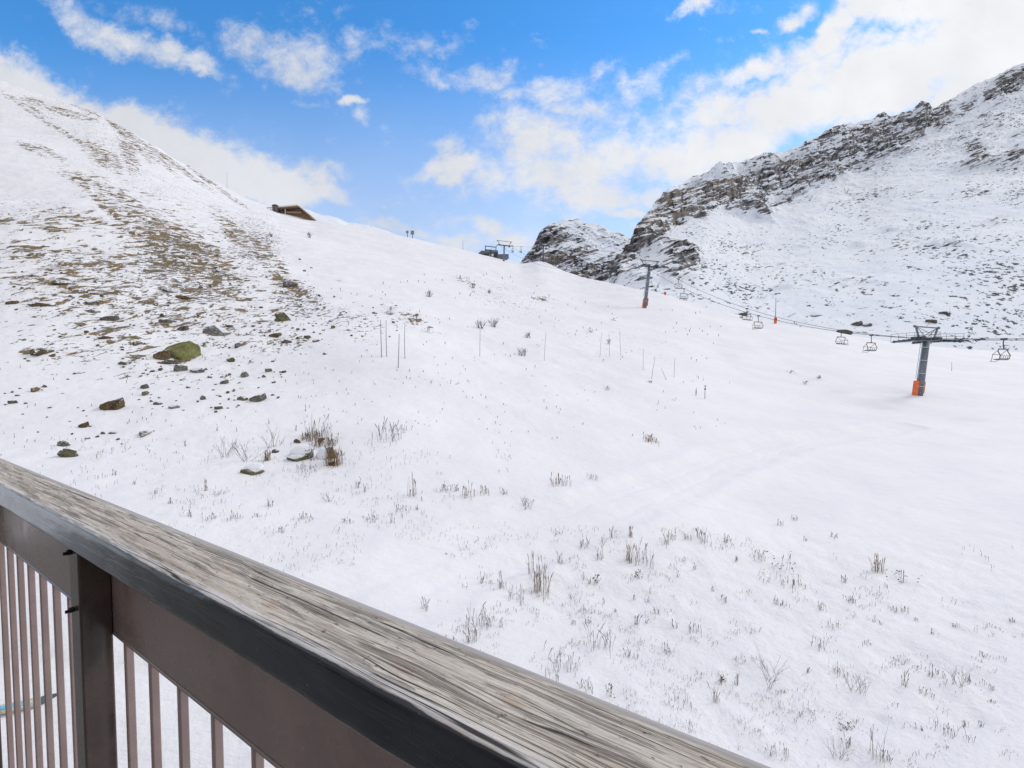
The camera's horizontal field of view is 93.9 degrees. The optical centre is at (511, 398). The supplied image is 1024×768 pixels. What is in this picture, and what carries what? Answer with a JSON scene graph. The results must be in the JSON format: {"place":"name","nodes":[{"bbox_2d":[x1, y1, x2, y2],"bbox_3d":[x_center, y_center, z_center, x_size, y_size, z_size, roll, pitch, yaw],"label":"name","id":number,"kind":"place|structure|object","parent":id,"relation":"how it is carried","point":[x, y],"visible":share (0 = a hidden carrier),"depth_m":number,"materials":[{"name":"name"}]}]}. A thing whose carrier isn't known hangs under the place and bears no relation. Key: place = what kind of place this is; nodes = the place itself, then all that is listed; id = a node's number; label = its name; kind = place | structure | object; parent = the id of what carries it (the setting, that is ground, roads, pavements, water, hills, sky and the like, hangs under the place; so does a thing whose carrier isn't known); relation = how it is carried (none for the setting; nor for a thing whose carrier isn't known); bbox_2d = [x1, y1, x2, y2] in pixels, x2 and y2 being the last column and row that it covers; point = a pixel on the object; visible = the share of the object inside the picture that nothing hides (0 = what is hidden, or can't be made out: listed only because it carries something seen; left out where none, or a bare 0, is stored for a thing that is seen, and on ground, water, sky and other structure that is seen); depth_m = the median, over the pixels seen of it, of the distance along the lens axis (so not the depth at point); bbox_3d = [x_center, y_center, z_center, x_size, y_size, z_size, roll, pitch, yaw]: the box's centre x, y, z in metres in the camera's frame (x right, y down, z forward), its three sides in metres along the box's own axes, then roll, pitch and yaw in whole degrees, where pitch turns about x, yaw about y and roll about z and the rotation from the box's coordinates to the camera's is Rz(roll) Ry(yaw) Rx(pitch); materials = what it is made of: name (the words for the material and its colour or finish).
{"place":"outdoors","nodes":[
{"label":"outdoors","id":0,"kind":"place"},
{"bbox_2d":[260,202,392,233],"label":"snow ridge","id":1,"kind":"structure","parent":0,"point":[320,217],"depth_m":408.37,"materials":[{"name":"snow"}]},
{"bbox_2d":[0,80,1023,767],"bbox_3d":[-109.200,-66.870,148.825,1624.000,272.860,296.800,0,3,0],"label":"snow slope","id":2,"kind":"structure","parent":0,"point":[858,452],"depth_m":31.24,"materials":[{"name":"snow"}]},
{"bbox_2d":[5,300,19,304],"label":"turf mound","id":3,"kind":"object","parent":2,"relation":"on","point":[12,302],"visible":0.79,"depth_m":47.81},
{"bbox_2d":[7,400,17,403],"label":"boulder","id":4,"kind":"object","parent":2,"relation":"on","point":[12,402],"visible":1,"depth_m":29.90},
{"bbox_2d":[0,693,56,713],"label":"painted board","id":5,"kind":"object","parent":2,"relation":"on","point":[2,707],"visible":0.42,"depth_m":11.06,"materials":[{"name":"blue paint"}]},
{"bbox_2d":[30,387,40,391],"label":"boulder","id":6,"kind":"object","parent":2,"relation":"on","point":[34,389],"visible":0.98,"depth_m":32.02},
{"bbox_2d":[27,302,51,306],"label":"turf mound","id":7,"kind":"object","parent":2,"relation":"on","point":[36,304],"visible":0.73,"depth_m":48.03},
{"bbox_2d":[30,347,53,355],"bbox_3d":[-37.515,-3.671,37.996,1.075,0.803,1.800,0,3,-1],"label":"turf mound","id":8,"kind":"object","parent":2,"relation":"on","point":[39,351],"visible":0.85,"depth_m":37.64,"materials":[{"name":"snow"}]},
{"bbox_2d":[51,279,72,284],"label":"turf mound","id":9,"kind":"object","parent":2,"relation":"on","point":[61,282],"visible":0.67,"depth_m":54.65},
{"bbox_2d":[57,441,69,446],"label":"boulder","id":10,"kind":"object","parent":2,"relation":"on","point":[63,443],"visible":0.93,"depth_m":25.55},
{"bbox_2d":[57,449,77,456],"bbox_3d":[-22.611,2.861,24.356,0.829,0.664,0.476,-2,3,-43],"label":"boulder","id":11,"kind":"object","parent":2,"relation":"on","point":[67,453],"visible":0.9,"depth_m":24.19,"materials":[{"name":"stone"}]},
{"bbox_2d":[78,421,88,427],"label":"boulder","id":12,"kind":"object","parent":2,"relation":"on","point":[84,425],"visible":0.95,"depth_m":28.08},
{"bbox_2d":[85,300,99,304],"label":"boulder","id":13,"kind":"object","parent":2,"relation":"on","point":[92,302],"visible":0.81,"depth_m":51.35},
{"bbox_2d":[87,309,100,312],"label":"boulder","id":14,"kind":"object","parent":2,"relation":"on","point":[93,311],"visible":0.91,"depth_m":49.69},
{"bbox_2d":[97,336,113,338],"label":"boulder","id":15,"kind":"object","parent":2,"relation":"on","point":[104,337],"visible":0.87,"depth_m":42.89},
{"bbox_2d":[100,315,119,320],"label":"boulder","id":16,"kind":"object","parent":2,"relation":"on","point":[111,318],"visible":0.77,"depth_m":48.22,"materials":[{"name":"stone"}]},
{"bbox_2d":[99,397,124,409],"bbox_3d":[-25.926,0.519,31.040,1.360,1.137,1.011,-2,3,-40],"label":"boulder","id":17,"kind":"object","parent":2,"relation":"on","point":[117,404],"visible":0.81,"depth_m":30.74,"materials":[{"name":"stone"}]},
{"bbox_2d":[132,341,142,344],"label":"boulder","id":18,"kind":"object","parent":2,"relation":"on","point":[136,342],"visible":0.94,"depth_m":43.12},
{"bbox_2d":[140,384,148,388],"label":"boulder","id":19,"kind":"object","parent":2,"relation":"on","point":[144,386],"visible":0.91,"depth_m":34.98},
{"bbox_2d":[139,430,151,436],"bbox_3d":[-21.550,2.065,28.017,0.472,0.372,0.767,0,3,6],"label":"boulder","id":20,"kind":"object","parent":2,"relation":"on","point":[144,433],"visible":0.94,"depth_m":27.86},
{"bbox_2d":[153,349,172,359],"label":"boulder","id":21,"kind":"object","parent":2,"relation":"on","point":[164,354],"visible":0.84,"depth_m":40.84,"materials":[{"name":"stone"}]},
{"bbox_2d":[158,319,175,322],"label":"boulder","id":22,"kind":"object","parent":2,"relation":"on","point":[165,321],"visible":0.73,"depth_m":49.95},
{"bbox_2d":[157,359,181,363],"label":"boulder","id":23,"kind":"object","parent":2,"relation":"on","point":[165,361],"visible":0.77,"depth_m":40.34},
{"bbox_2d":[161,287,178,292],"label":"boulder","id":24,"kind":"object","parent":2,"relation":"on","point":[169,289],"visible":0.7,"depth_m":60.19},
{"bbox_2d":[168,405,179,408],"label":"boulder","id":25,"kind":"object","parent":2,"relation":"on","point":[173,406],"visible":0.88,"depth_m":31.88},
{"bbox_2d":[173,364,187,370],"bbox_3d":[-27.221,-2.305,39.298,0.999,0.840,0.764,10,-4,-35],"label":"boulder","id":26,"kind":"object","parent":2,"relation":"on","point":[180,367],"visible":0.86,"depth_m":39.07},
{"bbox_2d":[163,341,200,359],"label":"mossy boulder","id":27,"kind":"object","parent":2,"relation":"on","point":[185,350],"visible":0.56,"depth_m":42.27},
{"bbox_2d":[177,325,188,330],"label":"boulder","id":28,"kind":"object","parent":2,"relation":"on","point":[184,328],"visible":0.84,"depth_m":48.47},
{"bbox_2d":[175,295,191,299],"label":"boulder","id":29,"kind":"object","parent":2,"relation":"on","point":[183,297],"visible":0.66,"depth_m":59.04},
{"bbox_2d":[190,368,204,372],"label":"boulder","id":30,"kind":"object","parent":2,"relation":"on","point":[198,370],"visible":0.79,"depth_m":39.42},
{"bbox_2d":[202,325,230,335],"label":"boulder","id":31,"kind":"object","parent":2,"relation":"on","point":[213,330],"visible":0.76,"depth_m":48.40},
{"bbox_2d":[216,438,236,456],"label":"twig plant","id":32,"kind":"object","parent":2,"relation":"on","point":[223,447],"visible":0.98,"depth_m":26.10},
{"bbox_2d":[226,357,234,361],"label":"boulder","id":33,"kind":"object","parent":2,"relation":"on","point":[231,359],"visible":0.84,"depth_m":42.42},
{"bbox_2d":[237,396,248,400],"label":"boulder","id":34,"kind":"object","parent":2,"relation":"on","point":[242,398],"visible":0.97,"depth_m":34.50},
{"bbox_2d":[240,371,247,377],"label":"boulder","id":35,"kind":"object","parent":2,"relation":"on","point":[244,374],"visible":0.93,"depth_m":39.87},
{"bbox_2d":[226,438,267,460],"bbox_3d":[-14.051,2.723,25.441,2.122,1.483,1.088,0,3,-11],"label":"twig plant","id":36,"kind":"object","parent":2,"relation":"on","point":[243,450],"visible":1,"depth_m":25.56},
{"bbox_2d":[240,463,263,475],"bbox_3d":[-13.440,3.698,24.750,1.129,0.587,1.387,-1,3,-29],"label":"rock","id":37,"kind":"object","parent":2,"relation":"on","point":[254,468],"visible":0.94,"depth_m":24.45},
{"bbox_2d":[249,393,266,401],"bbox_3d":[-18.447,0.082,34.740,1.190,0.903,0.883,-1,3,-28],"label":"boulder","id":38,"kind":"object","parent":2,"relation":"on","point":[260,397],"visible":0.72,"depth_m":34.42,"materials":[{"name":"stone"}]},
{"bbox_2d":[263,450,270,460],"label":"dry grass tuft","id":39,"kind":"object","parent":2,"relation":"on","point":[267,457],"visible":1,"depth_m":26.07,"materials":[{"name":"plant"}]},
{"bbox_2d":[258,424,283,446],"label":"twig plant","id":40,"kind":"object","parent":2,"relation":"on","point":[271,436],"visible":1,"depth_m":27.80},
{"bbox_2d":[269,332,281,336],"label":"boulder","id":41,"kind":"object","parent":2,"relation":"on","point":[276,334],"visible":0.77,"depth_m":49.41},
{"bbox_2d":[272,204,278,212],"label":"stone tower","id":42,"kind":"structure","parent":2,"relation":"on","point":[274,205],"depth_m":229.13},
{"bbox_2d":[274,312,290,321],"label":"boulder","id":43,"kind":"object","parent":2,"relation":"on","point":[281,317],"visible":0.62,"depth_m":55.09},
{"bbox_2d":[280,339,291,342],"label":"boulder","id":44,"kind":"object","parent":2,"relation":"on","point":[285,341],"visible":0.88,"depth_m":48.13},
{"bbox_2d":[283,280,297,287],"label":"boulder","id":45,"kind":"object","parent":2,"relation":"on","point":[289,283],"visible":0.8,"depth_m":75.42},
{"bbox_2d":[278,204,317,220],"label":"chalet","id":46,"kind":"object","parent":2,"relation":"on","point":[296,210],"visible":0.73,"depth_m":232.19,"materials":[{"name":"brown wood"}]},
{"bbox_2d":[287,444,314,461],"bbox_3d":[-11.860,3.123,26.870,1.460,0.999,1.588,-1,3,-24],"label":"rock","id":47,"kind":"object","parent":2,"relation":"on","point":[297,453],"visible":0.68,"depth_m":26.77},
{"bbox_2d":[296,459,315,472],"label":"dry grass tuft","id":48,"kind":"object","parent":2,"relation":"on","point":[302,468],"visible":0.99,"depth_m":25.19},
{"bbox_2d":[305,451,312,458],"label":"boulder","id":49,"kind":"object","parent":2,"relation":"on","point":[310,453],"visible":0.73,"depth_m":26.50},
{"bbox_2d":[299,426,321,441],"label":"dry grass tuft","id":50,"kind":"object","parent":2,"relation":"on","point":[313,435],"visible":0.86,"depth_m":29.22,"materials":[{"name":"plant"}]},
{"bbox_2d":[304,447,317,459],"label":"withered plant","id":51,"kind":"object","parent":2,"relation":"on","point":[312,454],"visible":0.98,"depth_m":26.32,"materials":[{"name":"brown plant"}]},
{"bbox_2d":[304,413,331,441],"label":"dry grass tuft","id":52,"kind":"object","parent":2,"relation":"on","point":[311,432],"visible":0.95,"depth_m":29.72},
{"bbox_2d":[316,447,333,459],"bbox_3d":[-10.462,3.240,26.814,0.955,1.061,0.538,0,3,4],"label":"boulder","id":53,"kind":"object","parent":2,"relation":"on","point":[321,452],"visible":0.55,"depth_m":26.67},
{"bbox_2d":[314,430,338,448],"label":"dry grass tuft","id":54,"kind":"object","parent":2,"relation":"on","point":[328,442],"visible":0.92,"depth_m":28.50,"materials":[{"name":"plant"}]},
{"bbox_2d":[322,445,344,467],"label":"dry grass tuft","id":55,"kind":"object","parent":2,"relation":"on","point":[337,457],"visible":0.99,"depth_m":26.11,"materials":[{"name":"plant"}]},
{"bbox_2d":[372,417,401,443],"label":"dry grass tuft","id":56,"kind":"object","parent":2,"relation":"on","point":[392,429],"visible":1,"depth_m":30.19,"materials":[{"name":"plant"}]},
{"bbox_2d":[407,474,416,495],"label":"dry grass tuft","id":57,"kind":"object","parent":2,"relation":"on","point":[412,485],"visible":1,"depth_m":23.69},
{"bbox_2d":[462,480,474,498],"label":"dry grass tuft","id":58,"kind":"object","parent":2,"relation":"on","point":[465,493],"visible":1,"depth_m":24.20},
{"bbox_2d":[463,618,476,642],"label":"dry grass tuft","id":59,"kind":"object","parent":2,"relation":"on","point":[472,635],"visible":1,"depth_m":14.34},
{"bbox_2d":[466,603,491,635],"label":"dry grass tuft","id":60,"kind":"object","parent":2,"relation":"on","point":[479,619],"visible":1,"depth_m":15.06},
{"bbox_2d":[478,246,508,259],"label":"lift station","id":61,"kind":"object","parent":2,"relation":"on","point":[492,253],"visible":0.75,"depth_m":256.86,"materials":[{"name":"metal"}]},
{"bbox_2d":[497,570,506,589],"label":"dry grass tuft","id":62,"kind":"object","parent":2,"relation":"on","point":[501,581],"visible":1,"depth_m":17.49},
{"bbox_2d":[496,240,511,261],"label":"lift pylon","id":63,"kind":"object","parent":2,"relation":"on","point":[504,249],"visible":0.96,"depth_m":239.13,"materials":[{"name":"metal"}]},
{"bbox_2d":[0,275,1022,767],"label":"sparse dry grass","id":64,"kind":"structure","parent":2,"relation":"on","point":[576,561],"depth_m":18.03,"materials":[{"name":"plant"}]},
{"bbox_2d":[518,348,527,355],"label":"leafless shrub","id":65,"kind":"object","parent":2,"relation":"on","point":[522,352],"visible":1,"depth_m":63.36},
{"bbox_2d":[520,495,534,509],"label":"dry grass tuft","id":66,"kind":"object","parent":2,"relation":"on","point":[527,502],"visible":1,"depth_m":24.12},
{"bbox_2d":[527,551,546,584],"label":"dry grass tuft","id":67,"kind":"object","parent":2,"relation":"on","point":[529,571],"visible":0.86,"depth_m":18.85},
{"bbox_2d":[536,245,549,261],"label":"lift pylon","id":68,"kind":"object","parent":2,"relation":"on","point":[543,246],"visible":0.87,"depth_m":295.93,"materials":[{"name":"metal"}]},
{"bbox_2d":[533,565,553,596],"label":"dry grass tuft","id":69,"kind":"object","parent":2,"relation":"on","point":[546,589],"visible":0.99,"depth_m":17.83,"materials":[{"name":"plant"}]},
{"bbox_2d":[550,472,571,486],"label":"dry grass tuft","id":70,"kind":"object","parent":2,"relation":"on","point":[558,479],"visible":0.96,"depth_m":27.44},
{"bbox_2d":[544,640,579,680],"bbox_3d":[1.460,7.707,13.956,1.070,0.643,1.300,0,3,0],"label":"dry grass tuft","id":71,"kind":"object","parent":2,"relation":"on","point":[560,661],"visible":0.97,"depth_m":13.98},
{"bbox_2d":[583,623,615,658],"bbox_3d":[2.756,7.689,15.203,1.072,0.927,0.945,1,3,18],"label":"dry grass tuft","id":72,"kind":"object","parent":2,"relation":"on","point":[605,644],"visible":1,"depth_m":15.35,"materials":[{"name":"plant"}]},
{"bbox_2d":[606,683,614,697],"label":"withered plant","id":73,"kind":"object","parent":2,"relation":"on","point":[611,690],"visible":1,"depth_m":13.27,"materials":[{"name":"grey plant"}]},
{"bbox_2d":[626,541,634,562],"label":"dry grass tuft","id":74,"kind":"object","parent":2,"relation":"on","point":[628,556],"visible":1,"depth_m":21.07,"materials":[{"name":"plant"}]},
{"bbox_2d":[633,538,653,566],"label":"dry grass tuft","id":75,"kind":"object","parent":2,"relation":"on","point":[643,554],"visible":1,"depth_m":21.17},
{"bbox_2d":[633,259,666,307],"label":"lift pylon","id":76,"kind":"object","parent":2,"relation":"on","point":[646,291],"visible":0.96,"depth_m":137.81,"materials":[{"name":"metal"}]},
{"bbox_2d":[643,432,656,443],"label":"dry grass tuft","id":77,"kind":"object","parent":2,"relation":"on","point":[649,436],"visible":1,"depth_m":39.85,"materials":[{"name":"plant"}]},
{"bbox_2d":[664,684,699,715],"bbox_3d":[4.660,8.478,13.284,0.807,0.424,1.080,0,3,0],"label":"dry grass tuft","id":78,"kind":"object","parent":2,"relation":"on","point":[677,701],"visible":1,"depth_m":13.33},
{"bbox_2d":[689,622,701,636],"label":"dry grass tuft","id":79,"kind":"object","parent":2,"relation":"on","point":[696,626],"visible":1,"depth_m":16.88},
{"bbox_2d":[696,529,711,545],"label":"dry grass tuft","id":80,"kind":"object","parent":2,"relation":"on","point":[702,537],"visible":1,"depth_m":23.72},
{"bbox_2d":[755,648,787,685],"bbox_3d":[7.743,8.201,14.662,1.159,1.203,1.097,-1,3,-31],"label":"twig plant","id":81,"kind":"object","parent":2,"relation":"on","point":[767,671],"visible":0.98,"depth_m":14.70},
{"bbox_2d":[763,550,795,570],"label":"withered plant","id":82,"kind":"object","parent":2,"relation":"on","point":[782,560],"visible":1,"depth_m":22.12,"materials":[{"name":"grey plant"}]},
{"bbox_2d":[776,572,805,592],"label":"dry grass tuft","id":83,"kind":"object","parent":2,"relation":"on","point":[793,582],"visible":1,"depth_m":20.73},
{"bbox_2d":[810,637,824,651],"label":"dry grass tuft","id":84,"kind":"object","parent":2,"relation":"on","point":[819,646],"visible":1,"depth_m":16.28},
{"bbox_2d":[821,733,853,760],"bbox_3d":[8.072,8.662,11.846,0.535,0.569,0.674,-2,3,-34],"label":"twig plant","id":85,"kind":"object","parent":2,"relation":"on","point":[840,751],"visible":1,"depth_m":11.87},
{"bbox_2d":[824,716,854,730],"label":"withered plant","id":86,"kind":"object","parent":2,"relation":"on","point":[845,726],"visible":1,"depth_m":12.87,"materials":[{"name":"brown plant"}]},
{"bbox_2d":[841,735,850,747],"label":"dry grass tuft","id":87,"kind":"object","parent":2,"relation":"on","point":[848,742],"visible":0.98,"depth_m":12.11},
{"bbox_2d":[840,666,870,693],"bbox_3d":[10.296,8.514,14.367,0.595,0.658,0.866,-2,3,-39],"label":"twig plant","id":88,"kind":"object","parent":2,"relation":"on","point":[856,682],"visible":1,"depth_m":14.36,"materials":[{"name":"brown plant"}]},
{"bbox_2d":[868,553,885,573],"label":"dry grass tuft","id":89,"kind":"object","parent":2,"relation":"on","point":[877,563],"visible":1,"depth_m":22.05,"materials":[{"name":"plant"}]},
{"bbox_2d":[870,723,888,767],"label":"dry grass tuft","id":90,"kind":"object","parent":2,"relation":"on","point":[879,746],"visible":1,"depth_m":11.68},
{"bbox_2d":[885,750,892,764],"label":"dry grass tuft","id":91,"kind":"object","parent":2,"relation":"on","point":[889,757],"visible":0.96,"depth_m":11.67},
{"bbox_2d":[886,569,921,582],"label":"withered plant","id":92,"kind":"object","parent":2,"relation":"on","point":[903,575],"visible":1,"depth_m":21.09,"materials":[{"name":"grey plant"}]},
{"bbox_2d":[891,325,963,395],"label":"lift pylon","id":93,"kind":"object","parent":2,"relation":"on","point":[918,388],"visible":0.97,"depth_m":76.08,"materials":[{"name":"metal"}]},
{"bbox_2d":[502,246,953,339],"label":"lift cable","id":94,"kind":"object","parent":93,"relation":"attached to","point":[756,311],"visible":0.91,"depth_m":105.63,"materials":[{"name":"metal"}]},
{"bbox_2d":[835,329,847,343],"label":"lift chair","id":95,"kind":"object","parent":94,"relation":"hanging from","point":[843,337],"visible":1,"depth_m":90.81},
{"bbox_2d":[488,245,1023,338],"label":"lift cable","id":96,"kind":"object","parent":93,"relation":"attached to","point":[765,317],"visible":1,"depth_m":97.37,"materials":[{"name":"metal"}]},
{"bbox_2d":[752,315,762,329],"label":"lift chair","id":97,"kind":"object","parent":96,"relation":"hanging from","point":[755,327],"visible":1,"depth_m":101.52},
{"bbox_2d":[863,334,876,352],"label":"lift chair","id":98,"kind":"object","parent":96,"relation":"hanging from","point":[871,335],"visible":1,"depth_m":81.08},
{"bbox_2d":[990,338,1010,361],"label":"lift chair","id":99,"kind":"object","parent":96,"relation":"hanging from","point":[1005,358],"visible":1,"depth_m":65.69,"materials":[{"name":"metal"}]},
{"bbox_2d":[930,715,975,742],"bbox_3d":[11.567,8.754,12.643,0.690,0.395,0.912,0,3,0],"label":"dry grass tuft","id":100,"kind":"object","parent":2,"relation":"on","point":[954,731],"visible":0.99,"depth_m":12.54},
{"bbox_2d":[946,664,970,687],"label":"twig plant","id":101,"kind":"object","parent":2,"relation":"on","point":[959,673],"visible":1,"depth_m":14.52,"materials":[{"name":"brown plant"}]},
{"bbox_2d":[0,0,1023,262],"label":"sky","id":102,"kind":"structure","parent":0,"point":[468,125],"materials":[{"name":"blue"}]},
{"bbox_2d":[521,219,630,280],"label":"rocky peak","id":103,"kind":"structure","parent":0,"point":[590,250],"depth_m":473.32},
{"bbox_2d":[605,63,1023,351],"bbox_3d":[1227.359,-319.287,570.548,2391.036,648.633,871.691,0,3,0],"label":"rocky mountain","id":104,"kind":"structure","parent":0,"point":[883,223],"depth_m":350.11,"materials":[{"name":"snow"}]},
{"bbox_2d":[836,329,852,334],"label":"boulder","id":105,"kind":"object","parent":104,"relation":"on","point":[849,333],"visible":0.34,"depth_m":183.47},
{"bbox_2d":[851,321,862,325],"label":"boulder","id":106,"kind":"object","parent":104,"relation":"on","point":[858,323],"visible":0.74,"depth_m":193.78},
{"bbox_2d":[862,323,871,326],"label":"boulder","id":107,"kind":"object","parent":104,"relation":"on","point":[867,324],"visible":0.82,"depth_m":191.48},
{"bbox_2d":[925,319,936,323],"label":"boulder","id":108,"kind":"object","parent":104,"relation":"on","point":[931,321],"visible":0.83,"depth_m":186.42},
{"label":"snow ground","id":109,"kind":"structure","parent":0,"visible":0},
{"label":"building wall","id":110,"kind":"structure","parent":109,"relation":"on","visible":0},
{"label":"balcony slab","id":111,"kind":"structure","parent":110,"relation":"attached to","visible":0},
{"bbox_2d":[0,458,770,767],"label":"balcony railing","id":112,"kind":"object","parent":111,"relation":"on","point":[275,668],"visible":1,"depth_m":0.69,"materials":[{"name":"brown wood"}]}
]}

